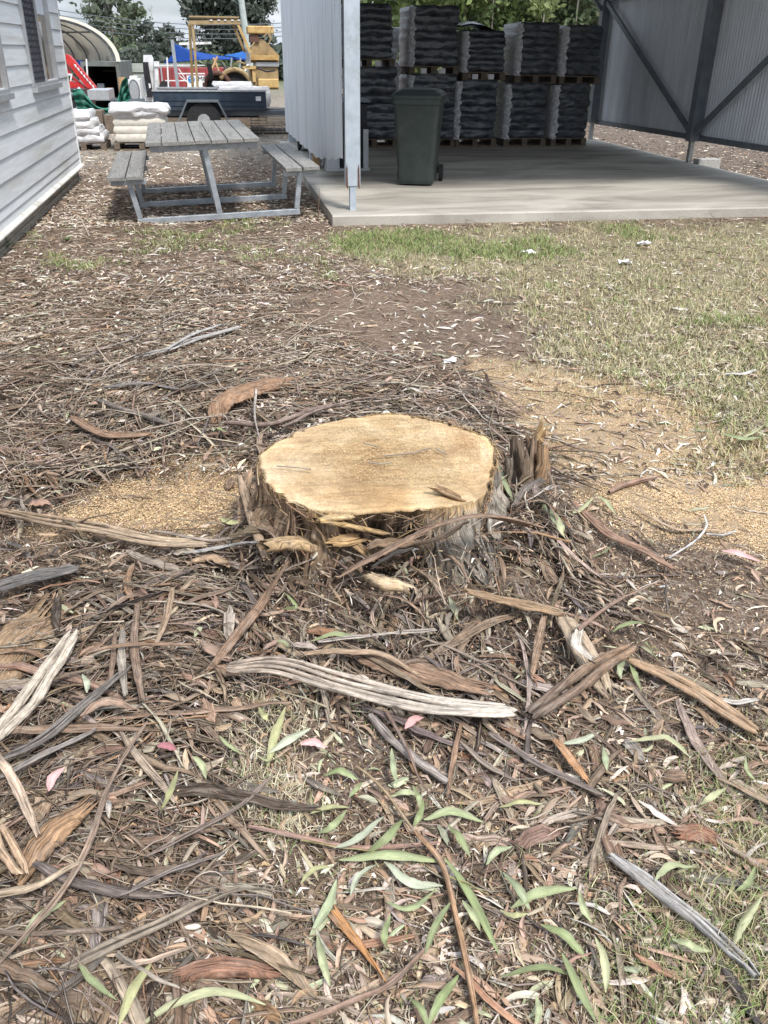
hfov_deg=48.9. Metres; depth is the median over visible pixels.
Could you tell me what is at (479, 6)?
eucalypt
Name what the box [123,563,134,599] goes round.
bark strip
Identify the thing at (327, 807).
gum leaf
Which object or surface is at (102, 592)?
twig
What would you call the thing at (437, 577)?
twig
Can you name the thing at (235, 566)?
bark chip
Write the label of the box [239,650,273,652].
twig
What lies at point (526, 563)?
bark chip
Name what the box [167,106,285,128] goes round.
timber stack
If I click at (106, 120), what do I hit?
timber crate
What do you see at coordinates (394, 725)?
stick
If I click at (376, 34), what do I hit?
wrapped pallet
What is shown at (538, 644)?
bark piece
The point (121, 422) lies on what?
bark strip
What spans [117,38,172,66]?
shrub
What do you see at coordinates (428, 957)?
dry leaf
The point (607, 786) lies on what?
twig
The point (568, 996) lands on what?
dry leaf
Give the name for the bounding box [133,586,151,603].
bark chip
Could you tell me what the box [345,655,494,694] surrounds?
bark piece
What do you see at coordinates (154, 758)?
twig
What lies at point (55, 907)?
gum leaf
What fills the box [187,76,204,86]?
yard sign
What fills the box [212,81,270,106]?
wrapped load
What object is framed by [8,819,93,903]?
twig
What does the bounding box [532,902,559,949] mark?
dry leaf
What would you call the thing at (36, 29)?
window
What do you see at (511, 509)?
bark strip
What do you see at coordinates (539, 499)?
bark strip
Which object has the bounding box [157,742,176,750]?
pink leaf
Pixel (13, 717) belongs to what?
bark piece
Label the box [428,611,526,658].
bark strip
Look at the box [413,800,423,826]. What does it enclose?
gum leaf
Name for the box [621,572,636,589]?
dry leaf
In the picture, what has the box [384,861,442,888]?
gum leaf
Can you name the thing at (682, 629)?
dry leaf
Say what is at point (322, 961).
gum leaf
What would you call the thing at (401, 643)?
bark chip
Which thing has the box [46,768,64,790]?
pink leaf
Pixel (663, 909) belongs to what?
dry leaf
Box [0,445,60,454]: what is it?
bark strip
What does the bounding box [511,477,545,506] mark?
bark strip
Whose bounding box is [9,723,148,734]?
bark strip
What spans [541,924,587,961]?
gum leaf
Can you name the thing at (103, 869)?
bark chip
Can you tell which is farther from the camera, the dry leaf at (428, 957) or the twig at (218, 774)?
the twig at (218, 774)
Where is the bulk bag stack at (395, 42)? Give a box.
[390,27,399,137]
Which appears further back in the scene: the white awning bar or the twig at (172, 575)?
the white awning bar
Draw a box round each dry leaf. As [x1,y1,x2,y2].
[0,814,10,823]
[4,815,24,826]
[59,788,102,806]
[83,814,89,823]
[103,801,135,808]
[163,993,184,1002]
[164,693,185,700]
[211,598,218,607]
[237,744,247,762]
[251,918,271,924]
[260,605,288,615]
[283,879,326,900]
[297,606,313,611]
[301,965,319,975]
[313,723,343,734]
[313,879,327,897]
[319,731,335,750]
[335,830,362,840]
[347,920,355,929]
[354,917,391,931]
[355,924,393,952]
[359,1012,402,1023]
[369,829,385,838]
[379,877,396,891]
[380,965,405,985]
[384,896,390,921]
[384,898,414,916]
[384,993,390,1023]
[388,777,408,787]
[393,908,403,919]
[394,912,406,927]
[401,784,435,795]
[407,981,466,993]
[410,826,429,833]
[413,954,439,963]
[420,830,437,837]
[426,999,434,1023]
[431,897,438,921]
[437,825,448,844]
[448,869,456,888]
[448,912,467,923]
[497,545,527,550]
[502,719,527,736]
[512,953,543,962]
[515,911,527,952]
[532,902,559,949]
[540,796,560,818]
[541,990,564,999]
[555,799,588,807]
[555,973,565,1015]
[559,972,592,1013]
[567,902,611,916]
[571,906,592,924]
[594,742,613,763]
[596,977,649,984]
[605,902,626,910]
[613,828,636,835]
[613,965,642,972]
[614,710,641,731]
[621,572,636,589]
[631,795,645,817]
[634,745,640,764]
[636,946,699,962]
[642,745,652,751]
[643,761,657,769]
[644,908,674,913]
[653,695,680,706]
[663,955,685,980]
[672,626,686,632]
[677,805,686,824]
[677,984,687,1019]
[700,983,719,1011]
[708,598,737,609]
[719,755,747,768]
[724,564,748,570]
[726,790,765,808]
[735,803,740,817]
[751,569,759,580]
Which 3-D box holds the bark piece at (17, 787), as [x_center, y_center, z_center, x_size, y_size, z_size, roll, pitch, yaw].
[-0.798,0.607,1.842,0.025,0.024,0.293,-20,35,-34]
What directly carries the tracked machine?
on the ground at (464, 333)
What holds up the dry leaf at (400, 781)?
on the ground at (464, 333)
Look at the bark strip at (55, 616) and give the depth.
2.43 m
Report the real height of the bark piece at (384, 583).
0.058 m
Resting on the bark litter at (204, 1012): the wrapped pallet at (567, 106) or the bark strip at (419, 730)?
the bark strip at (419, 730)
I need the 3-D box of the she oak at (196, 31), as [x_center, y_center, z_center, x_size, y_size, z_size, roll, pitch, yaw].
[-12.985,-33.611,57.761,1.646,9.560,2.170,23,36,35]
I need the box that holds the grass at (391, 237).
[7,217,767,1023]
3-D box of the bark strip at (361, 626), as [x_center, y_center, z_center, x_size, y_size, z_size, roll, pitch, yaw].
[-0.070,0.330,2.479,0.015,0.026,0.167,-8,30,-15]
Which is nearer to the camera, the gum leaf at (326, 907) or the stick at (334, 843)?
the gum leaf at (326, 907)
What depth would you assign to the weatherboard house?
8.60 m
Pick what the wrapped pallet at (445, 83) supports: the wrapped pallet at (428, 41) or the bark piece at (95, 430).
the wrapped pallet at (428, 41)
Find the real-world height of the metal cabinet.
0.880 m
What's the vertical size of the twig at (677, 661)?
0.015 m
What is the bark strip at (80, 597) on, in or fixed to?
on the bark litter at (204, 1012)
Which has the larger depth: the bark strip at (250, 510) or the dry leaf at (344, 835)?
the bark strip at (250, 510)
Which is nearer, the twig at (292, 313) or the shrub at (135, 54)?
the twig at (292, 313)
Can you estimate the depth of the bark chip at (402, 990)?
1.59 m
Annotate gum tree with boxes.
[69,0,145,50]
[110,1,152,47]
[158,22,188,62]
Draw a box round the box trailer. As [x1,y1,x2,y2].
[152,87,284,123]
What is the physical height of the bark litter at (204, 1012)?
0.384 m
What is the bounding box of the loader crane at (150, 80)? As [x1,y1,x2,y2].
[142,55,159,100]
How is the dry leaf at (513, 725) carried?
on the bark litter at (204, 1012)
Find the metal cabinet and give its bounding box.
[322,98,369,170]
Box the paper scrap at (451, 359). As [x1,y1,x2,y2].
[444,357,455,362]
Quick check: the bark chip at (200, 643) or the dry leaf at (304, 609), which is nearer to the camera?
the bark chip at (200, 643)
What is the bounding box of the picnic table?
[107,119,319,222]
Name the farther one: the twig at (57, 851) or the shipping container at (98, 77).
the shipping container at (98, 77)
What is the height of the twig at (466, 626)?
0.076 m
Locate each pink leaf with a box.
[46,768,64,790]
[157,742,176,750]
[301,738,325,747]
[405,715,423,728]
[722,549,760,561]
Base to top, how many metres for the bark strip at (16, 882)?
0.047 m
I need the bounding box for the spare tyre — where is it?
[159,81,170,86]
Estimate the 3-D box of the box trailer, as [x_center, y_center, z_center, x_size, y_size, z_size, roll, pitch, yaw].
[-2.671,-8.182,17.287,3.871,0.858,1.830,-4,29,-9]
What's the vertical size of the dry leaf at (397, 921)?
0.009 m
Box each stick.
[0,925,122,935]
[67,214,89,236]
[69,324,164,367]
[96,399,172,426]
[115,951,190,992]
[224,403,345,427]
[253,389,259,437]
[280,395,412,428]
[283,947,424,1023]
[301,839,373,851]
[355,765,414,831]
[367,713,447,784]
[385,711,436,802]
[414,830,479,1023]
[449,875,510,907]
[551,435,620,455]
[575,578,666,630]
[608,475,657,493]
[668,514,707,558]
[706,531,736,536]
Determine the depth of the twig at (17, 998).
1.52 m
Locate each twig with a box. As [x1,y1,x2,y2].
[0,782,35,807]
[0,985,36,1012]
[1,544,99,552]
[2,753,238,805]
[5,531,73,563]
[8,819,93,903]
[42,876,144,929]
[44,934,80,936]
[50,540,122,561]
[54,508,135,533]
[55,587,133,606]
[56,844,291,913]
[57,715,215,739]
[63,696,145,787]
[85,620,123,622]
[88,658,185,676]
[93,583,170,601]
[103,892,312,917]
[116,781,237,831]
[119,814,148,1004]
[149,559,194,589]
[150,590,227,595]
[164,546,249,600]
[191,596,264,641]
[195,502,241,518]
[205,695,241,818]
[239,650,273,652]
[245,678,327,707]
[249,312,318,314]
[255,548,275,630]
[264,612,295,641]
[289,630,389,655]
[345,609,369,632]
[420,580,526,679]
[426,545,445,603]
[481,531,571,542]
[483,821,515,880]
[491,629,565,641]
[520,513,596,533]
[544,852,723,869]
[549,814,642,948]
[550,490,587,522]
[585,762,613,792]
[586,546,616,565]
[645,641,697,677]
[660,766,767,808]
[701,638,751,652]
[715,841,767,878]
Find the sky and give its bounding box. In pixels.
[57,0,372,48]
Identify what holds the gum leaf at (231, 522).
on the bark strip at (224, 530)
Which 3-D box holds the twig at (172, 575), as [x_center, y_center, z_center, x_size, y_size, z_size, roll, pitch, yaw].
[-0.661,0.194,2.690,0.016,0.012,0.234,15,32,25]
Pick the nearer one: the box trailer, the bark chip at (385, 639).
the bark chip at (385, 639)
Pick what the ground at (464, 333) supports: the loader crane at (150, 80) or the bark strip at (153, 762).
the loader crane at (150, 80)
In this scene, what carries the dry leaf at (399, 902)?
on the ground at (464, 333)
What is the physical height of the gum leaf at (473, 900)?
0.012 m
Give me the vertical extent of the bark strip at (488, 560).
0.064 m
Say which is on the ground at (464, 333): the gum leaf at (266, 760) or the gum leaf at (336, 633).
the gum leaf at (266, 760)
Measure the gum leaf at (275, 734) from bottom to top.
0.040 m
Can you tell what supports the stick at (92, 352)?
on the ground at (464, 333)
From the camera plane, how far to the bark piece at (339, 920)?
1.68 m
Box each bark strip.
[0,372,70,392]
[0,374,50,382]
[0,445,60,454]
[0,478,7,499]
[0,498,55,505]
[0,662,124,698]
[0,742,60,750]
[0,752,53,786]
[0,789,123,798]
[0,859,15,874]
[0,955,57,992]
[0,981,71,1023]
[1,873,76,911]
[8,955,90,966]
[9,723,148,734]
[12,421,79,426]
[12,832,29,884]
[14,661,129,699]
[15,490,30,542]
[18,779,116,828]
[19,626,118,643]
[20,704,59,724]
[20,720,49,741]
[27,630,80,646]
[28,433,68,450]
[28,586,162,608]
[31,452,67,505]
[31,861,182,898]
[33,494,43,506]
[38,888,93,902]
[44,787,115,817]
[46,880,70,886]
[49,595,99,608]
[50,597,61,632]
[52,851,109,902]
[56,440,68,452]
[62,520,82,535]
[64,631,172,664]
[65,760,70,799]
[66,707,198,776]
[68,967,274,978]
[69,553,101,580]
[76,609,113,657]
[80,933,149,1023]
[82,436,141,469]
[83,581,111,619]
[83,591,148,630]
[87,454,109,483]
[91,590,168,617]
[93,701,291,719]
[97,944,194,969]
[99,420,148,425]
[99,563,204,623]
[100,782,320,810]
[102,397,107,409]
[104,594,138,615]
[106,567,196,603]
[110,382,163,408]
[119,806,192,824]
[122,582,221,599]
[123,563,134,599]
[123,572,223,588]
[123,696,150,703]
[124,976,254,983]
[125,550,190,575]
[133,688,180,695]
[137,600,142,617]
[142,672,200,691]
[144,391,158,417]
[144,600,238,620]
[155,600,181,624]
[155,882,221,1004]
[169,321,205,327]
[170,640,176,657]
[177,431,241,453]
[181,757,269,860]
[182,632,267,654]
[183,611,287,617]
[202,489,239,496]
[204,515,244,547]
[204,882,272,896]
[208,566,302,600]
[224,504,276,522]
[228,515,236,543]
[229,525,269,537]
[233,443,271,448]
[247,650,282,655]
[256,431,264,453]
[259,528,276,537]
[260,401,352,410]
[275,651,292,679]
[278,382,337,390]
[284,558,312,570]
[291,640,345,701]
[311,374,375,386]
[325,617,352,624]
[339,640,436,694]
[346,672,456,697]
[353,634,385,648]
[354,613,369,642]
[361,705,487,756]
[365,612,414,736]
[374,574,406,646]
[377,658,443,680]
[389,605,517,687]
[393,587,487,637]
[395,624,540,696]
[424,876,469,903]
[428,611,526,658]
[430,613,459,622]
[437,618,464,651]
[441,635,488,751]
[450,389,492,397]
[457,636,471,656]
[471,549,497,572]
[476,633,518,651]
[487,718,545,746]
[491,404,535,422]
[503,664,519,694]
[505,481,557,520]
[505,528,599,576]
[508,506,527,514]
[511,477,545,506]
[511,700,524,717]
[515,632,531,733]
[518,527,532,547]
[537,527,574,577]
[546,614,589,660]
[551,506,563,563]
[585,594,674,636]
[587,563,628,600]
[588,793,617,887]
[600,724,613,755]
[658,804,716,816]
[674,696,745,814]
[729,506,767,513]
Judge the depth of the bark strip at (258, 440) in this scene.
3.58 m
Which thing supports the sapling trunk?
on the ground at (464, 333)
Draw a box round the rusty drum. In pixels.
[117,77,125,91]
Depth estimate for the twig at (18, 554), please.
2.93 m
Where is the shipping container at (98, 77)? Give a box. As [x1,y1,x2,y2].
[80,60,132,107]
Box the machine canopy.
[188,16,250,86]
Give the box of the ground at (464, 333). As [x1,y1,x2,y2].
[0,69,767,1023]
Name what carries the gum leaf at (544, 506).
on the bark litter at (204, 1012)
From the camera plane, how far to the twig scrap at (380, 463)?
2.85 m
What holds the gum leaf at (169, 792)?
on the bark litter at (204, 1012)
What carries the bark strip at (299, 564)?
on the bark litter at (204, 1012)
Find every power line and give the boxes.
[59,10,278,24]
[59,15,280,29]
[90,25,281,33]
[100,31,281,38]
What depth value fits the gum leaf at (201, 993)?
1.53 m
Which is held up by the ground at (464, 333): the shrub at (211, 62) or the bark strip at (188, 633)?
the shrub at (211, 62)
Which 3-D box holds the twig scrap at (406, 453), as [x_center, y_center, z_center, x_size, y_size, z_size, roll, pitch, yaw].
[0.083,-0.207,2.931,0.176,0.004,0.016,-11,31,-20]
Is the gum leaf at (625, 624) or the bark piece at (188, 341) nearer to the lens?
the gum leaf at (625, 624)
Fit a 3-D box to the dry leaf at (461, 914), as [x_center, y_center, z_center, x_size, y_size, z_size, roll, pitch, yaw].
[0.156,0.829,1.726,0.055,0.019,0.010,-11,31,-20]
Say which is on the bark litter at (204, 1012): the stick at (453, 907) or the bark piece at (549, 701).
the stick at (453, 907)
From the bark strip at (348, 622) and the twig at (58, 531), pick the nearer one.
the bark strip at (348, 622)
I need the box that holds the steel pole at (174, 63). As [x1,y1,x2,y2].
[171,40,178,86]
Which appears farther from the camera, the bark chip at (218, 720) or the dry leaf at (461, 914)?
the bark chip at (218, 720)
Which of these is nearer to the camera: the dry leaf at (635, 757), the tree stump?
the dry leaf at (635, 757)
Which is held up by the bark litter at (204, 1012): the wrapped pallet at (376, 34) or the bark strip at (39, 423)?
the bark strip at (39, 423)
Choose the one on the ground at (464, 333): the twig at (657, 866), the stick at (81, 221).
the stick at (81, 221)
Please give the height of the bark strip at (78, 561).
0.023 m
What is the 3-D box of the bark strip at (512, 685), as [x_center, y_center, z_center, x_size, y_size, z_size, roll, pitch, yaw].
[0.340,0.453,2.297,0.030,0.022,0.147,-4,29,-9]
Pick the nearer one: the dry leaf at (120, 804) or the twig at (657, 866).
the twig at (657, 866)
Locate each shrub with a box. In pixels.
[69,33,145,80]
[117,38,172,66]
[179,60,227,66]
[203,47,245,69]
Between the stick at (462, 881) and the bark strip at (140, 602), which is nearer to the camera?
the stick at (462, 881)
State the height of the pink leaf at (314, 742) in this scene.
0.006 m
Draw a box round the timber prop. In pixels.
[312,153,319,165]
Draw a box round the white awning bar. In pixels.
[179,42,210,44]
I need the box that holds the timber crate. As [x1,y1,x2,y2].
[95,109,113,133]
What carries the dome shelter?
on the shipping container at (98, 77)
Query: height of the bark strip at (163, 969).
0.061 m
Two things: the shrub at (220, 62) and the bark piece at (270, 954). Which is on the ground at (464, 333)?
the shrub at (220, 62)
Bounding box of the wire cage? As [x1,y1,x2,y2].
[250,116,287,133]
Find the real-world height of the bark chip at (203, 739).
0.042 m
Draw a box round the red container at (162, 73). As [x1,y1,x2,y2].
[159,67,223,86]
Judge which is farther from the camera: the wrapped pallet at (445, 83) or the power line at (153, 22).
the power line at (153, 22)
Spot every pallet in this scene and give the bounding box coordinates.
[73,108,110,150]
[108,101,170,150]
[341,3,394,66]
[342,66,396,147]
[398,5,459,74]
[399,73,456,146]
[453,78,498,146]
[454,30,505,80]
[493,81,548,146]
[503,22,559,83]
[543,83,590,145]
[554,25,602,84]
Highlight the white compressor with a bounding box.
[127,76,151,101]
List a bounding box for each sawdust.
[0,346,767,834]
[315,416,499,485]
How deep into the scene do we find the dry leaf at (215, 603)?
2.52 m
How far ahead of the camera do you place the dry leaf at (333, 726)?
2.16 m
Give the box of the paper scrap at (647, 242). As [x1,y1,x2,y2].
[637,240,650,245]
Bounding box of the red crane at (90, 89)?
[65,54,114,108]
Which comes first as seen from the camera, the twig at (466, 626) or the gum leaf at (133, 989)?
the gum leaf at (133, 989)
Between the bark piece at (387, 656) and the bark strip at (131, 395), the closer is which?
the bark piece at (387, 656)
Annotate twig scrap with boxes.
[276,465,310,469]
[368,462,391,464]
[384,448,429,455]
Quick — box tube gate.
[160,58,204,86]
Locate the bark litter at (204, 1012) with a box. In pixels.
[0,218,767,1023]
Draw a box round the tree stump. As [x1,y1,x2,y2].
[247,412,550,588]
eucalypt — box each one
[341,0,408,77]
[370,0,472,74]
[396,0,520,75]
[439,0,566,77]
[489,0,559,21]
[508,0,600,25]
[549,0,599,122]
[564,0,607,122]
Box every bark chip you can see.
[0,678,30,687]
[0,894,31,916]
[7,784,62,801]
[22,796,56,824]
[28,499,50,506]
[47,866,76,891]
[49,989,102,1009]
[51,862,119,878]
[52,765,73,790]
[55,889,72,909]
[67,573,84,581]
[69,891,85,912]
[76,746,94,764]
[88,741,113,763]
[89,902,108,948]
[90,635,112,650]
[95,680,131,686]
[110,995,119,1021]
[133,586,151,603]
[147,409,165,415]
[165,625,181,635]
[167,734,222,745]
[171,548,200,554]
[171,893,196,919]
[171,999,202,1023]
[173,899,192,931]
[181,978,222,988]
[189,868,218,899]
[194,638,210,652]
[198,638,233,661]
[198,904,221,943]
[212,664,241,676]
[212,717,223,727]
[223,605,234,639]
[224,476,235,490]
[228,561,258,570]
[237,609,261,635]
[250,483,255,494]
[284,633,300,659]
[305,626,347,637]
[329,694,347,707]
[366,537,419,550]
[377,986,408,1002]
[379,630,390,643]
[380,860,395,902]
[383,635,424,650]
[386,619,396,634]
[414,610,425,646]
[438,747,501,772]
[453,833,511,846]
[461,730,496,741]
[473,614,484,632]
[479,861,509,874]
[489,531,500,540]
[491,778,514,819]
[509,823,561,850]
[511,556,539,570]
[518,679,568,692]
[525,726,553,740]
[535,558,557,585]
[548,524,584,543]
[556,728,581,766]
[576,862,615,873]
[586,686,609,698]
[591,810,651,829]
[601,829,623,875]
[609,673,635,681]
[651,896,675,933]
[660,769,688,785]
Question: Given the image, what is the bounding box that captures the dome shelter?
[59,16,119,60]
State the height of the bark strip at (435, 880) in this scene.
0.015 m
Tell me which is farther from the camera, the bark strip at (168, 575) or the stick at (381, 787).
the bark strip at (168, 575)
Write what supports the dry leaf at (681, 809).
on the ground at (464, 333)
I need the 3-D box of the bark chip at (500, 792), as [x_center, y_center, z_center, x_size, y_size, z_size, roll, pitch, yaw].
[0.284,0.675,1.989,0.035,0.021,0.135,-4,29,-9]
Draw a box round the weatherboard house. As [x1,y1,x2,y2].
[0,0,84,256]
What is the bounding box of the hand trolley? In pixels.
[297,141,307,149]
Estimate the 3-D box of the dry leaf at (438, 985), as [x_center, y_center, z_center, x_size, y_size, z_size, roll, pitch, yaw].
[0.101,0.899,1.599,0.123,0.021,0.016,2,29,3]
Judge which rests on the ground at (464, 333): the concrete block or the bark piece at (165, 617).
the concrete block
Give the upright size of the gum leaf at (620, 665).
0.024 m
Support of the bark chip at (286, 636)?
on the bark litter at (204, 1012)
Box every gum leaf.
[22,900,64,942]
[78,963,116,999]
[82,674,90,692]
[119,963,151,1023]
[144,987,265,1022]
[160,771,177,812]
[192,756,206,777]
[219,517,238,524]
[219,735,245,754]
[256,754,278,761]
[258,707,273,724]
[267,707,285,766]
[269,728,310,752]
[283,593,297,609]
[301,865,331,882]
[310,804,349,813]
[310,880,336,934]
[312,631,364,640]
[316,934,330,985]
[318,810,346,832]
[324,767,357,779]
[336,816,383,847]
[339,850,445,861]
[349,782,361,797]
[350,864,377,895]
[366,818,402,852]
[381,914,390,951]
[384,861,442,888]
[386,889,436,910]
[390,748,396,784]
[390,789,414,796]
[410,999,427,1023]
[413,785,422,807]
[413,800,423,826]
[424,806,482,821]
[425,902,450,953]
[428,974,459,1023]
[445,858,499,954]
[448,825,470,856]
[462,900,479,930]
[486,846,511,864]
[498,464,513,501]
[500,799,542,806]
[500,963,582,979]
[501,910,527,918]
[503,872,529,909]
[511,885,576,908]
[535,995,542,1023]
[540,493,555,524]
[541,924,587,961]
[555,513,565,538]
[558,497,593,513]
[562,953,596,1022]
[563,732,598,744]
[578,889,591,921]
[592,546,610,556]
[594,494,615,513]
[595,937,609,992]
[602,747,608,769]
[613,621,647,631]
[617,660,625,677]
[629,657,640,688]
[630,640,657,660]
[630,734,689,756]
[654,861,692,880]
[672,938,711,952]
[701,788,724,803]
[723,433,760,439]
[733,895,762,943]
[736,424,764,441]
[736,867,755,890]
[744,757,761,785]
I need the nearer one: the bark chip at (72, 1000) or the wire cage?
the bark chip at (72, 1000)
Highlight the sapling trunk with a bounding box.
[491,0,493,28]
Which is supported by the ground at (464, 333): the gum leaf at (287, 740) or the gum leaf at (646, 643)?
the gum leaf at (646, 643)
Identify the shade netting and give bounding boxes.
[72,77,130,113]
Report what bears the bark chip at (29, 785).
on the bark litter at (204, 1012)
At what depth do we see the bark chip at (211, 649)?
2.30 m
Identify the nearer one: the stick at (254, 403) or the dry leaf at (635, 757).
the dry leaf at (635, 757)
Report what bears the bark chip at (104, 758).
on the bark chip
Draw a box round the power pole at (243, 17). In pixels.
[238,0,252,73]
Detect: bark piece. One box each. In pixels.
[0,508,209,547]
[0,564,81,591]
[0,593,66,690]
[0,629,78,740]
[0,665,131,759]
[0,721,147,963]
[0,727,97,778]
[0,753,41,837]
[0,822,28,874]
[0,861,92,897]
[10,794,99,885]
[57,883,288,975]
[67,416,154,438]
[80,696,138,716]
[84,642,194,653]
[103,382,180,390]
[108,630,116,679]
[117,627,127,695]
[121,852,225,895]
[126,326,241,358]
[129,603,145,701]
[144,775,272,856]
[154,530,250,541]
[155,587,174,642]
[165,324,222,349]
[168,956,281,982]
[185,554,230,567]
[186,541,258,553]
[205,557,289,672]
[207,376,300,429]
[225,656,517,717]
[225,930,319,1000]
[236,469,253,525]
[237,475,269,560]
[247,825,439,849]
[256,536,317,553]
[295,648,419,675]
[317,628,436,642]
[328,904,386,982]
[339,513,545,577]
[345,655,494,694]
[362,571,415,595]
[370,547,413,569]
[411,520,469,545]
[446,723,462,795]
[461,588,564,615]
[487,731,605,796]
[522,643,635,721]
[530,614,546,676]
[551,737,590,782]
[557,614,612,694]
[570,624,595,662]
[572,501,676,571]
[607,852,759,978]
[626,658,762,735]
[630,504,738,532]
[633,951,683,981]
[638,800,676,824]
[670,823,721,849]
[717,960,761,1023]
[721,698,758,704]
[722,369,756,374]
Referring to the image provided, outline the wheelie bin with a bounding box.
[391,87,448,184]
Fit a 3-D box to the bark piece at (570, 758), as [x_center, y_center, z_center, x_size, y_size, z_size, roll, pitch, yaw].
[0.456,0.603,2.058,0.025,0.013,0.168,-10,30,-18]
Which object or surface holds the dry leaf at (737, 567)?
on the ground at (464, 333)
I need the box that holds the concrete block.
[693,158,720,167]
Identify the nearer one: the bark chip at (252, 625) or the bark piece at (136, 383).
the bark chip at (252, 625)
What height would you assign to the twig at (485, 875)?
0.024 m
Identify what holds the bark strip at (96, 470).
on the bark litter at (204, 1012)
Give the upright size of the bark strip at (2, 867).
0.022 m
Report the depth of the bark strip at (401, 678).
2.26 m
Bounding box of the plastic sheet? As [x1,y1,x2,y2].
[457,21,505,30]
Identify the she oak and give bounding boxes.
[176,0,263,66]
[182,12,201,64]
[223,0,278,71]
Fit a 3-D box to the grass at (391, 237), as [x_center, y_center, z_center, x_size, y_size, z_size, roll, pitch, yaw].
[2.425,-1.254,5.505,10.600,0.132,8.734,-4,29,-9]
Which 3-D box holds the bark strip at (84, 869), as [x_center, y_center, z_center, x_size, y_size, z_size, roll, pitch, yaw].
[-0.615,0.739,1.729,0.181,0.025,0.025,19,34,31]
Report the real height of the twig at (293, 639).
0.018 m
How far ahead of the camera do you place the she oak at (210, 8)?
50.45 m
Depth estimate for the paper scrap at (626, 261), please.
7.04 m
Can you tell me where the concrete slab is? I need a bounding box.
[279,139,767,225]
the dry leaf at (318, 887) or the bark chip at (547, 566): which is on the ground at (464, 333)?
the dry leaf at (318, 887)
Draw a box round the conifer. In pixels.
[131,18,171,61]
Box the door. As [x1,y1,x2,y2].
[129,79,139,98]
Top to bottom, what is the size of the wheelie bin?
1.070 m
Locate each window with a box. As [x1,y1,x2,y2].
[0,36,14,101]
[17,0,62,92]
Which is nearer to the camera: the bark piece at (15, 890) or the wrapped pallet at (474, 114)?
the bark piece at (15, 890)
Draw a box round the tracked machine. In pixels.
[202,56,248,86]
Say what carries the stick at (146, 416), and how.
on the bark litter at (204, 1012)
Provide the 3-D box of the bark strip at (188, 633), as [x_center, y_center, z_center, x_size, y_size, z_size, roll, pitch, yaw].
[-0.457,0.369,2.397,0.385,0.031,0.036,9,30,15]
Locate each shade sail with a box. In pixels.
[164,43,245,62]
[224,51,245,58]
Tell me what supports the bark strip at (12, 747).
on the bark litter at (204, 1012)
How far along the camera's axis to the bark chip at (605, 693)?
2.29 m
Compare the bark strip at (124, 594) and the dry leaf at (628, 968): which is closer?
the dry leaf at (628, 968)
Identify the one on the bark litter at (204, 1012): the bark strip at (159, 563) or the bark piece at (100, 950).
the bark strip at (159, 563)
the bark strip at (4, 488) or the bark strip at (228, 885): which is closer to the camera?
the bark strip at (228, 885)
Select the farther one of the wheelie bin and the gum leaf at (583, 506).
the wheelie bin
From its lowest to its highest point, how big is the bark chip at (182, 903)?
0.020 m
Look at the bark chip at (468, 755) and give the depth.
2.10 m
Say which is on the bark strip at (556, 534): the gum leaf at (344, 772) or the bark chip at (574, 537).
the bark chip at (574, 537)
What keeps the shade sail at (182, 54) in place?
attached to the sail pole
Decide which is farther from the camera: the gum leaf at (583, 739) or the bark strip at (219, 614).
the bark strip at (219, 614)
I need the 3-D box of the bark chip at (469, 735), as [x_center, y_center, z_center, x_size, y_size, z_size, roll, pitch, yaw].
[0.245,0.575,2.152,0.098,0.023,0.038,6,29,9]
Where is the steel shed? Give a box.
[280,0,767,210]
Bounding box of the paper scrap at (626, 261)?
[617,259,631,263]
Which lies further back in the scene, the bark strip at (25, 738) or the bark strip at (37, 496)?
the bark strip at (37, 496)
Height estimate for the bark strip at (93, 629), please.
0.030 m
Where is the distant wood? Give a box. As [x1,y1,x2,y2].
[69,12,554,81]
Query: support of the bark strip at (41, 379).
on the bark litter at (204, 1012)
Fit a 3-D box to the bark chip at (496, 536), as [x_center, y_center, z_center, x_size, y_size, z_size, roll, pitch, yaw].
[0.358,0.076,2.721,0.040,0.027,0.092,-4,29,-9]
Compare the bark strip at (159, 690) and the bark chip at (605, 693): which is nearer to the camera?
the bark strip at (159, 690)
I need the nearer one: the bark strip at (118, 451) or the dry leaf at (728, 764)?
the dry leaf at (728, 764)
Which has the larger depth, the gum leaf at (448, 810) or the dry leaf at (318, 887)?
the gum leaf at (448, 810)
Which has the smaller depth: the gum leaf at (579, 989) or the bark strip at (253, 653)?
the gum leaf at (579, 989)
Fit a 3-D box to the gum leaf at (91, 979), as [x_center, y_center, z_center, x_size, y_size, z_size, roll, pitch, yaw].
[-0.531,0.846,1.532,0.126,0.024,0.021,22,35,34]
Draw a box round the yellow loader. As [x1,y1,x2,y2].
[230,26,278,89]

